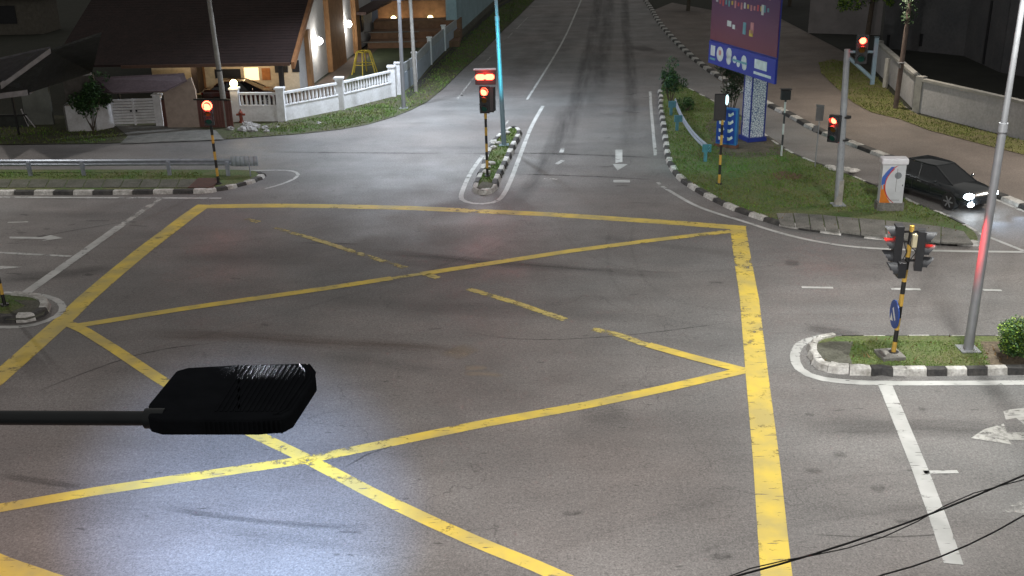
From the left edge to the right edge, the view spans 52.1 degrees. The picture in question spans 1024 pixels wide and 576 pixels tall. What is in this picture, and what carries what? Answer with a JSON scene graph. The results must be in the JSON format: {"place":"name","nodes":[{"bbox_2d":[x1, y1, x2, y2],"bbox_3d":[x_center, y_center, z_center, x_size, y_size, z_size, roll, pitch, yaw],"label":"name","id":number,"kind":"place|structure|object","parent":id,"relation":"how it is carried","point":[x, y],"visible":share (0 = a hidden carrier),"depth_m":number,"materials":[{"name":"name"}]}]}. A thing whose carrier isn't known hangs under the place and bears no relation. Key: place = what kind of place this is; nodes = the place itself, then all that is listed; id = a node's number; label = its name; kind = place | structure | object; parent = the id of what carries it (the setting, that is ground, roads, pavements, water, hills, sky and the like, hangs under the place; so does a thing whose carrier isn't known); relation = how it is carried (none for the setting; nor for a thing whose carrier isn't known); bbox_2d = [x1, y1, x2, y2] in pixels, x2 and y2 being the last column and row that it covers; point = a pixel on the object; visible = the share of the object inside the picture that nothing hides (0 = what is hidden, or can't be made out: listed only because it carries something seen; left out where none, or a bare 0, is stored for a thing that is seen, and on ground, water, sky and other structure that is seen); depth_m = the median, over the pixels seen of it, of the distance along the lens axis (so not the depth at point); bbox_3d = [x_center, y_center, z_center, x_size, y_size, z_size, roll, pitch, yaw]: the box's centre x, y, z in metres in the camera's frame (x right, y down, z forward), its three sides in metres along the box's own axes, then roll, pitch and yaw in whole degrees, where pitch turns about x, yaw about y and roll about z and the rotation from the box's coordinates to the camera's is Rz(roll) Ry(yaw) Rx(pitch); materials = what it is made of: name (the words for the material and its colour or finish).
{"place":"outdoors","nodes":[
{"label":"outdoors","id":0,"kind":"place"},
{"bbox_2d":[0,0,60,34],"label":"house","id":1,"kind":"structure","parent":0,"point":[23,17],"depth_m":95.61,"materials":[{"name":"grey concrete"}]},
{"bbox_2d":[0,5,17,23],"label":"window","id":2,"kind":"structure","parent":1,"relation":"in","point":[7,13],"depth_m":95.28,"materials":[{"name":"black glass"}]},
{"bbox_2d":[0,32,101,137],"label":"house","id":3,"kind":"structure","parent":0,"point":[30,77],"depth_m":53.84,"materials":[{"name":"black paint"}]},
{"bbox_2d":[0,125,124,143],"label":"grass","id":4,"kind":"structure","parent":0,"point":[33,132],"depth_m":55.44,"materials":[{"name":"green plant"}]},
{"bbox_2d":[0,170,202,178],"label":"grass","id":5,"kind":"structure","parent":0,"point":[101,174],"depth_m":47.14,"materials":[{"name":"green plant"}]},
{"bbox_2d":[115,125,222,143],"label":"driveway","id":6,"kind":"structure","parent":0,"point":[140,134],"depth_m":55.35,"materials":[{"name":"concrete"}]},
{"bbox_2d":[271,46,377,104],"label":"path","id":7,"kind":"structure","parent":0,"point":[345,70],"depth_m":72.33,"materials":[{"name":"grey concrete"}]},
{"bbox_2d":[201,78,275,104],"bbox_3d":[-16.047,-11.716,62.605,4.707,1.487,2.193,-2,21,-4],"label":"car","id":8,"kind":"object","parent":7,"relation":"on","point":[244,84],"visible":0.42,"depth_m":61.87,"materials":[{"name":"red paint"}]},
{"bbox_2d":[260,101,394,131],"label":"grass","id":9,"kind":"structure","parent":0,"point":[360,116],"depth_m":58.31,"materials":[{"name":"green plant"}]},
{"bbox_2d":[345,48,446,91],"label":"lawn","id":10,"kind":"structure","parent":0,"point":[383,58],"depth_m":77.35,"materials":[{"name":"green plant"}]},
{"bbox_2d":[351,50,377,75],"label":"climbing frame","id":11,"kind":"object","parent":10,"relation":"on","point":[362,62],"visible":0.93,"depth_m":71.97,"materials":[{"name":"yellow metal"}]},
{"bbox_2d":[0,0,1019,144],"bbox_3d":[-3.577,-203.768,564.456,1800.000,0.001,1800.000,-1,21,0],"label":"ground","id":12,"kind":"structure","parent":0,"point":[70,12],"depth_m":85.41,"materials":[{"name":"green plant"}]},
{"bbox_2d":[64,0,391,94],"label":"house","id":13,"kind":"structure","parent":12,"relation":"on","point":[270,43],"depth_m":64.47,"materials":[{"name":"red tile"}]},
{"bbox_2d":[0,0,533,143],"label":"verge","id":14,"kind":"structure","parent":12,"relation":"on","point":[223,132],"depth_m":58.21,"materials":[{"name":"green plant"}]},
{"bbox_2d":[0,109,34,126],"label":"panel fence","id":15,"kind":"object","parent":14,"relation":"on","point":[7,120],"visible":1,"depth_m":57.67,"materials":[{"name":"black paint"}]},
{"bbox_2d":[63,97,113,130],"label":"front wall","id":16,"kind":"structure","parent":14,"relation":"on","point":[75,120],"depth_m":56.38,"materials":[{"name":"paint"}]},
{"bbox_2d":[66,70,113,130],"bbox_3d":[-22.314,-9.832,55.647,1.897,3.166,2.781,3,21,10],"label":"tree","id":17,"kind":"object","parent":14,"relation":"on","point":[90,94],"visible":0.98,"depth_m":55.17,"materials":[{"name":"green plant"}]},
{"bbox_2d":[96,73,199,127],"bbox_3d":[-19.603,-10.275,57.238,5.233,2.800,3.358,-1,21,0],"label":"carport","id":18,"kind":"object","parent":14,"relation":"on","point":[178,90],"visible":0.83,"depth_m":56.24,"materials":[{"name":"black paint"}]},
{"bbox_2d":[110,98,155,125],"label":"gate","id":19,"kind":"structure","parent":18,"relation":"attached to","point":[134,107],"depth_m":57.28,"materials":[{"name":"white metal"}]},
{"bbox_2d":[161,98,233,127],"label":"gate","id":20,"kind":"structure","parent":18,"relation":"attached to","point":[218,112],"depth_m":56.54,"materials":[{"name":"brown metal"}]},
{"bbox_2d":[151,92,163,125],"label":"gate pillar","id":21,"kind":"structure","parent":14,"relation":"on","point":[157,105],"depth_m":57.04,"materials":[{"name":"white paint"}]},
{"bbox_2d":[207,0,226,127],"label":"utility pole","id":22,"kind":"object","parent":14,"relation":"on","point":[217,56],"visible":0.92,"depth_m":55.43,"materials":[{"name":"concrete"}]},
{"bbox_2d":[228,65,396,121],"bbox_3d":[-10.721,-11.173,60.426,11.159,1.900,2.551,-18,27,-37],"label":"balustrade fence","id":23,"kind":"object","parent":14,"relation":"on","point":[283,109],"visible":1,"depth_m":59.30,"materials":[{"name":"white concrete"}]},
{"bbox_2d":[397,0,407,108],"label":"street lamp","id":24,"kind":"object","parent":14,"relation":"on","point":[403,102],"visible":1,"depth_m":59.77,"materials":[{"name":"metal"}]},
{"bbox_2d":[361,0,461,48],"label":"terrace wall","id":25,"kind":"structure","parent":14,"relation":"on","point":[385,33],"depth_m":87.56,"materials":[{"name":"brown brick"}]},
{"bbox_2d":[409,0,417,91],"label":"utility pole","id":26,"kind":"object","parent":14,"relation":"on","point":[415,83],"visible":1,"depth_m":64.69,"materials":[{"name":"metal"}]},
{"bbox_2d":[394,20,456,94],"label":"panel fence","id":27,"kind":"object","parent":14,"relation":"on","point":[431,50],"visible":0.81,"depth_m":73.83,"materials":[{"name":"white concrete"}]},
{"bbox_2d":[405,0,510,96],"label":"drain","id":28,"kind":"object","parent":14,"relation":"on","point":[449,52],"visible":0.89,"depth_m":80.47,"materials":[{"name":"grey concrete"}]},
{"bbox_2d":[445,0,499,35],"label":"building","id":29,"kind":"structure","parent":12,"relation":"on","point":[471,13],"depth_m":93.48,"materials":[{"name":"concrete"}]},
{"bbox_2d":[781,0,1023,99],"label":"yard","id":30,"kind":"structure","parent":12,"relation":"on","point":[964,71],"depth_m":72.65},
{"bbox_2d":[808,0,883,34],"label":"building","id":31,"kind":"structure","parent":30,"relation":"on","point":[826,17],"depth_m":86.78,"materials":[{"name":"grey concrete"}]},
{"bbox_2d":[835,0,894,46],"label":"tree","id":32,"kind":"object","parent":30,"relation":"on","point":[870,14],"visible":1,"depth_m":76.22,"materials":[{"name":"green plant"}]},
{"bbox_2d":[882,0,1023,76],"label":"building","id":33,"kind":"structure","parent":30,"relation":"on","point":[982,32],"depth_m":74.89,"materials":[{"name":"grey paint"}]},
{"bbox_2d":[818,59,1023,153],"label":"verge","id":34,"kind":"structure","parent":12,"relation":"on","point":[986,135],"depth_m":58.13,"materials":[{"name":"green plant"}]},
{"bbox_2d":[893,0,918,108],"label":"tree","id":35,"kind":"object","parent":34,"relation":"on","point":[907,20],"visible":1,"depth_m":57.24,"materials":[{"name":"plant"}]},
{"bbox_2d":[876,40,1023,139],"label":"boundary wall","id":36,"kind":"structure","parent":12,"relation":"on","point":[967,106],"depth_m":55.26,"materials":[{"name":"white paint"}]},
{"bbox_2d":[0,0,1023,575],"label":"road","id":37,"kind":"structure","parent":0,"point":[660,484],"depth_m":28.93,"materials":[{"name":"grey asphalt"}]},
{"bbox_2d":[0,295,35,313],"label":"traffic island","id":38,"kind":"structure","parent":37,"relation":"on","point":[16,306],"depth_m":32.58,"materials":[{"name":"green plant"}]},
{"bbox_2d":[6,300,44,319],"bbox_3d":[-14.833,0.634,32.116,1.075,0.001,1.947,-7,22,-15],"label":"concrete apron","id":39,"kind":"object","parent":38,"relation":"on","point":[31,305],"visible":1,"depth_m":32.13,"materials":[{"name":"grey concrete"}]},
{"bbox_2d":[0,291,50,323],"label":"kerb","id":40,"kind":"structure","parent":37,"relation":"on","point":[45,305],"depth_m":31.77,"materials":[{"name":"white paint"}]},
{"bbox_2d":[0,553,62,575],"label":"road marking","id":41,"kind":"object","parent":37,"relation":"on","point":[18,568],"visible":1,"depth_m":19.94,"materials":[{"name":"yellow paint"}]},
{"bbox_2d":[0,291,65,328],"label":"road marking","id":42,"kind":"object","parent":37,"relation":"on","point":[61,304],"visible":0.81,"depth_m":32.06,"materials":[{"name":"white paint"}]},
{"bbox_2d":[22,226,123,292],"bbox_3d":[-15.381,-1.115,37.066,0.370,0.001,7.130,1,21,5],"label":"road marking","id":43,"kind":"object","parent":37,"relation":"on","point":[64,265],"visible":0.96,"depth_m":36.66,"materials":[{"name":"white paint"}]},
{"bbox_2d":[0,188,206,194],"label":"kerb","id":44,"kind":"structure","parent":37,"relation":"on","point":[103,191],"depth_m":44.62,"materials":[{"name":"white paint"}]},
{"bbox_2d":[0,204,210,384],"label":"road marking","id":45,"kind":"object","parent":37,"relation":"on","point":[26,352],"visible":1,"depth_m":33.22,"materials":[{"name":"yellow paint"}]},
{"bbox_2d":[0,197,220,198],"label":"road marking","id":46,"kind":"object","parent":37,"relation":"on","point":[119,197],"visible":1,"depth_m":44.11,"materials":[{"name":"white paint"}]},
{"bbox_2d":[0,170,257,189],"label":"traffic island","id":47,"kind":"structure","parent":37,"relation":"on","point":[236,176],"depth_m":47.03,"materials":[{"name":"green plant"}]},
{"bbox_2d":[0,179,195,187],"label":"paving","id":48,"kind":"structure","parent":47,"relation":"on","point":[98,183],"depth_m":45.79,"materials":[{"name":"concrete"}]},
{"bbox_2d":[188,178,219,187],"bbox_3d":[-13.336,-4.567,45.593,1.116,0.045,1.650,-1,21,0],"label":"slab","id":49,"kind":"object","parent":48,"relation":"on","point":[204,183],"visible":1,"depth_m":45.45,"materials":[{"name":"concrete"}]},
{"bbox_2d":[0,156,257,176],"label":"guardrail","id":50,"kind":"object","parent":47,"relation":"on","point":[249,161],"visible":1,"depth_m":47.24,"materials":[{"name":"metal"}]},
{"bbox_2d":[202,100,221,184],"bbox_3d":[-12.789,-6.157,44.635,0.435,3.663,0.610,-1,21,0],"label":"traffic signal","id":51,"kind":"object","parent":47,"relation":"on","point":[208,113],"visible":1,"depth_m":44.24,"materials":[{"name":"black paint"}]},
{"bbox_2d":[0,364,316,434],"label":"street lamp","id":52,"kind":"object","parent":37,"relation":"on","point":[247,399],"visible":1,"depth_m":4.24,"materials":[{"name":"black metal"}]},
{"bbox_2d":[78,276,392,325],"bbox_3d":[-8.481,0.389,32.825,9.760,0.001,0.448,-9,22,-20],"label":"road marking","id":53,"kind":"object","parent":37,"relation":"on","point":[146,314],"visible":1,"depth_m":32.74,"materials":[{"name":"yellow paint"}]},
{"bbox_2d":[205,171,265,192],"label":"kerb","id":54,"kind":"structure","parent":37,"relation":"on","point":[259,176],"depth_m":45.44,"materials":[{"name":"white paint"}]},
{"bbox_2d":[61,321,572,575],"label":"road marking","id":55,"kind":"object","parent":37,"relation":"on","point":[472,539],"visible":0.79,"depth_m":22.22,"materials":[{"name":"yellow paint"}]},
{"bbox_2d":[274,227,407,268],"bbox_3d":[-6.284,-1.493,37.628,7.205,0.001,0.421,16,27,38],"label":"road marking","id":56,"kind":"object","parent":37,"relation":"on","point":[336,246],"visible":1,"depth_m":37.72,"materials":[{"name":"yellow paint"}]},
{"bbox_2d":[0,370,745,511],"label":"road marking","id":57,"kind":"object","parent":37,"relation":"on","point":[94,491],"visible":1,"depth_m":24.06,"materials":[{"name":"yellow paint"}]},
{"bbox_2d":[208,204,739,228],"bbox_3d":[-1.767,-2.930,41.187,21.469,0.001,1.421,3,21,10],"label":"road marking","id":58,"kind":"object","parent":37,"relation":"on","point":[625,219],"visible":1,"depth_m":41.47,"materials":[{"name":"yellow paint"}]},
{"bbox_2d":[472,126,521,194],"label":"kerb","id":59,"kind":"structure","parent":37,"relation":"on","point":[503,165],"depth_m":47.37,"materials":[{"name":"white paint"}]},
{"bbox_2d":[477,127,516,185],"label":"traffic island","id":60,"kind":"structure","parent":37,"relation":"on","point":[498,152],"depth_m":49.42,"materials":[{"name":"green plant"}]},
{"bbox_2d":[473,68,495,176],"bbox_3d":[-1.108,-7.074,44.882,0.950,4.675,0.967,-1,21,0],"label":"traffic signal","id":61,"kind":"object","parent":60,"relation":"on","point":[487,94],"visible":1,"depth_m":44.22,"materials":[{"name":"black paint"}]},
{"bbox_2d":[495,0,508,145],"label":"street lamp","id":62,"kind":"object","parent":60,"relation":"on","point":[501,103],"visible":1,"depth_m":50.15,"materials":[{"name":"blue metal"}]},
{"bbox_2d":[459,106,543,203],"bbox_3d":[-0.304,-6.998,51.698,2.136,0.001,20.204,1,21,6],"label":"road marking","id":63,"kind":"object","parent":37,"relation":"on","point":[507,186],"visible":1,"depth_m":47.21,"materials":[{"name":"white paint"}]},
{"bbox_2d":[466,288,567,320],"bbox_3d":[0.112,0.469,32.226,4.006,0.001,0.410,17,27,39],"label":"road marking","id":64,"kind":"object","parent":37,"relation":"on","point":[529,307],"visible":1,"depth_m":32.12,"materials":[{"name":"yellow paint"}]},
{"bbox_2d":[421,230,732,274],"bbox_3d":[2.475,-1.319,36.774,11.788,0.001,0.589,-8,22,-18],"label":"road marking","id":65,"kind":"object","parent":37,"relation":"on","point":[561,252],"visible":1,"depth_m":36.69,"materials":[{"name":"yellow paint"}]},
{"bbox_2d":[649,92,656,154],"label":"road marking","id":66,"kind":"object","parent":37,"relation":"on","point":[652,126],"visible":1,"depth_m":55.55,"materials":[{"name":"white paint"}]},
{"bbox_2d":[645,343,747,372],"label":"road marking","id":67,"kind":"object","parent":37,"relation":"on","point":[697,358],"visible":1,"depth_m":28.27,"materials":[{"name":"yellow paint"}]},
{"bbox_2d":[730,226,792,575],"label":"road marking","id":68,"kind":"object","parent":37,"relation":"on","point":[771,519],"visible":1,"depth_m":24.55,"materials":[{"name":"yellow paint"}]},
{"bbox_2d":[658,89,978,245],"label":"kerb","id":69,"kind":"structure","parent":37,"relation":"on","point":[686,182],"depth_m":42.08,"materials":[{"name":"white paint"}]},
{"bbox_2d":[662,81,977,240],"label":"traffic island","id":70,"kind":"structure","parent":37,"relation":"on","point":[969,232],"depth_m":43.75,"materials":[{"name":"green plant"}]},
{"bbox_2d":[659,56,687,101],"bbox_3d":[9.077,-11.656,59.069,1.586,2.866,1.606,-13,24,-28],"label":"bush","id":71,"kind":"object","parent":70,"relation":"on","point":[672,76],"visible":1,"depth_m":58.84,"materials":[{"name":"green plant"}]},
{"bbox_2d":[668,98,711,161],"bbox_3d":[8.716,-8.144,52.876,0.805,0.800,11.481,-1,21,0],"label":"guardrail","id":72,"kind":"object","parent":70,"relation":"on","point":[706,147],"visible":1,"depth_m":52.35,"materials":[{"name":"silver metal"}]},
{"bbox_2d":[713,93,728,184],"bbox_3d":[8.593,-6.193,43.530,0.577,3.800,0.505,-1,21,0],"label":"traffic signal","id":73,"kind":"object","parent":70,"relation":"on","point":[721,101],"visible":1,"depth_m":42.95,"materials":[{"name":"black paint"}]},
{"bbox_2d":[708,0,782,142],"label":"billboard","id":74,"kind":"object","parent":70,"relation":"on","point":[745,37],"visible":0.97,"depth_m":50.07},
{"bbox_2d":[706,119,786,157],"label":"bare earth","id":75,"kind":"structure","parent":70,"relation":"on","point":[760,147],"depth_m":50.00,"materials":[{"name":"brown soil"}]},
{"bbox_2d":[714,107,739,148],"bbox_3d":[10.275,-7.662,49.966,1.100,1.875,0.400,12,24,30],"label":"lane sign","id":76,"kind":"object","parent":75,"relation":"on","point":[730,131],"visible":0.81,"depth_m":49.83,"materials":[{"name":"metal"}]},
{"bbox_2d":[714,65,743,107],"bbox_3d":[11.288,-10.380,53.927,1.906,4.091,2.146,-1,21,0],"label":"tree","id":77,"kind":"object","parent":75,"relation":"on","point":[733,78],"visible":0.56,"depth_m":53.53,"materials":[{"name":"green plant"}]},
{"bbox_2d":[780,88,791,155],"bbox_3d":[12.427,-7.584,47.991,0.500,3.075,0.310,-1,21,0],"label":"sign","id":78,"kind":"object","parent":70,"relation":"on","point":[785,94],"visible":1,"depth_m":47.50,"materials":[{"name":"black metal"}]},
{"bbox_2d":[813,104,824,165],"bbox_3d":[13.407,-6.685,46.058,0.398,2.750,0.149,2,21,8],"label":"road sign","id":79,"kind":"object","parent":70,"relation":"on","point":[819,113],"visible":1,"depth_m":45.74,"materials":[{"name":"metal"}]},
{"bbox_2d":[827,35,878,206],"bbox_3d":[12.751,-6.256,39.724,1.622,6.520,0.709,-1,21,0],"label":"signal mast","id":80,"kind":"object","parent":70,"relation":"on","point":[837,129],"visible":1,"depth_m":39.48,"materials":[{"name":"grey metal"}]},
{"bbox_2d":[776,213,972,244],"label":"paving","id":81,"kind":"structure","parent":70,"relation":"on","point":[873,227],"depth_m":38.29,"materials":[{"name":"concrete"}]},
{"bbox_2d":[874,156,908,210],"bbox_3d":[14.479,-3.975,39.982,1.000,2.070,0.510,1,21,6],"label":"cabinet","id":82,"kind":"object","parent":70,"relation":"on","point":[891,183],"visible":1,"depth_m":39.80,"materials":[{"name":"metal"}]},
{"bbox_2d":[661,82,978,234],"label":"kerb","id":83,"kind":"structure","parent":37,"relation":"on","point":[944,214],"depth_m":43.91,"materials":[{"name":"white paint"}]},
{"bbox_2d":[662,186,1023,252],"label":"road marking","id":84,"kind":"object","parent":37,"relation":"on","point":[682,198],"visible":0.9,"depth_m":37.49,"materials":[{"name":"white paint"}]},
{"bbox_2d":[806,332,906,376],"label":"kerb","id":85,"kind":"structure","parent":37,"relation":"on","point":[818,361],"depth_m":27.25,"materials":[{"name":"white paint"}]},
{"bbox_2d":[790,336,1023,384],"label":"road marking","id":86,"kind":"object","parent":37,"relation":"on","point":[795,358],"visible":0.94,"depth_m":26.77,"materials":[{"name":"white paint"}]},
{"bbox_2d":[818,336,1001,365],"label":"traffic island","id":87,"kind":"structure","parent":37,"relation":"on","point":[908,350],"depth_m":28.36,"materials":[{"name":"green plant"}]},
{"bbox_2d":[817,341,852,363],"bbox_3d":[8.615,1.729,28.169,1.070,0.001,1.787,5,22,16],"label":"concrete apron","id":88,"kind":"object","parent":87,"relation":"on","point":[835,351],"visible":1,"depth_m":28.25,"materials":[{"name":"grey concrete"}]},
{"bbox_2d":[874,348,905,361],"bbox_3d":[10.052,1.780,27.887,0.620,0.120,0.620,-3,21,-5],"label":"concrete footing","id":89,"kind":"object","parent":87,"relation":"on","point":[885,354],"visible":0.81,"depth_m":27.72,"materials":[{"name":"grey concrete"}]},
{"bbox_2d":[882,223,936,353],"bbox_3d":[10.194,0.053,27.308,1.309,3.596,0.702,-9,22,-20],"label":"traffic signal","id":90,"kind":"object","parent":89,"relation":"on","point":[898,265],"visible":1,"depth_m":26.79,"materials":[{"name":"black paint"}]},
{"bbox_2d":[849,338,990,366],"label":"grass","id":91,"kind":"structure","parent":87,"relation":"on","point":[900,341],"depth_m":27.99,"materials":[{"name":"green plant"}]},
{"bbox_2d":[954,0,1023,353],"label":"street lamp","id":92,"kind":"object","parent":87,"relation":"on","point":[968,345],"visible":1,"depth_m":26.70,"materials":[{"name":"metal"}]},
{"bbox_2d":[980,341,1023,364],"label":"bare earth","id":93,"kind":"structure","parent":87,"relation":"on","point":[993,358],"depth_m":27.75,"materials":[{"name":"soil"}]},
{"bbox_2d":[996,314,1023,358],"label":"bush","id":94,"kind":"object","parent":93,"relation":"on","point":[1011,334],"visible":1,"depth_m":27.23,"materials":[{"name":"green plant"}]},
{"bbox_2d":[878,385,962,564],"bbox_3d":[8.900,3.818,23.105,0.406,0.001,7.578,2,21,9],"label":"road marking","id":95,"kind":"object","parent":37,"relation":"on","point":[932,503],"visible":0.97,"depth_m":22.36,"materials":[{"name":"white paint"}]},
{"bbox_2d":[904,155,997,209],"bbox_3d":[17.070,-4.316,41.882,2.193,1.487,4.707,-10,23,-23],"label":"car","id":96,"kind":"object","parent":37,"relation":"on","point":[950,185],"visible":0.7,"depth_m":41.05,"materials":[{"name":"black paint"}]},
{"bbox_2d":[905,364,1023,376],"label":"kerb","id":97,"kind":"structure","parent":37,"relation":"on","point":[965,370],"depth_m":27.04,"materials":[{"name":"white paint"}]},
{"bbox_2d":[972,424,1023,443],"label":"road marking","id":98,"kind":"object","parent":37,"relation":"on","point":[1001,433],"visible":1,"depth_m":24.10,"materials":[{"name":"white paint"}]},
{"bbox_2d":[1003,408,1023,423],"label":"road marking","id":99,"kind":"object","parent":37,"relation":"on","point":[1018,415],"visible":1,"depth_m":25.04,"materials":[{"name":"white paint"}]},
{"bbox_2d":[655,3,1023,200],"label":"side road","id":100,"kind":"structure","parent":0,"point":[802,53],"depth_m":59.34,"materials":[{"name":"grey asphalt"}]},
{"bbox_2d":[643,0,1023,209],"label":"kerb","id":101,"kind":"structure","parent":100,"relation":"on","point":[1008,199],"depth_m":57.20,"materials":[{"name":"white paint"}]},
{"bbox_3d":[9.475,3.587,9.757,0.500,10.000,0.290,-1,21,0],"label":"utility pole","id":102,"kind":"object","parent":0,"visible":0},
{"bbox_2d":[730,479,1023,575],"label":"overhead cable","id":103,"kind":"object","parent":102,"relation":"attached to","point":[876,538],"visible":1,"depth_m":4.70,"materials":[{"name":"black plastic"}]},
{"bbox_2d":[735,474,1023,575],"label":"overhead cable","id":104,"kind":"object","parent":102,"relation":"attached to","point":[856,540],"visible":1,"depth_m":4.70,"materials":[{"name":"black plastic"}]},
{"bbox_2d":[878,515,1023,575],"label":"overhead cable","id":105,"kind":"object","parent":102,"relation":"attached to","point":[953,550],"visible":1,"depth_m":4.57,"materials":[{"name":"black plastic"}]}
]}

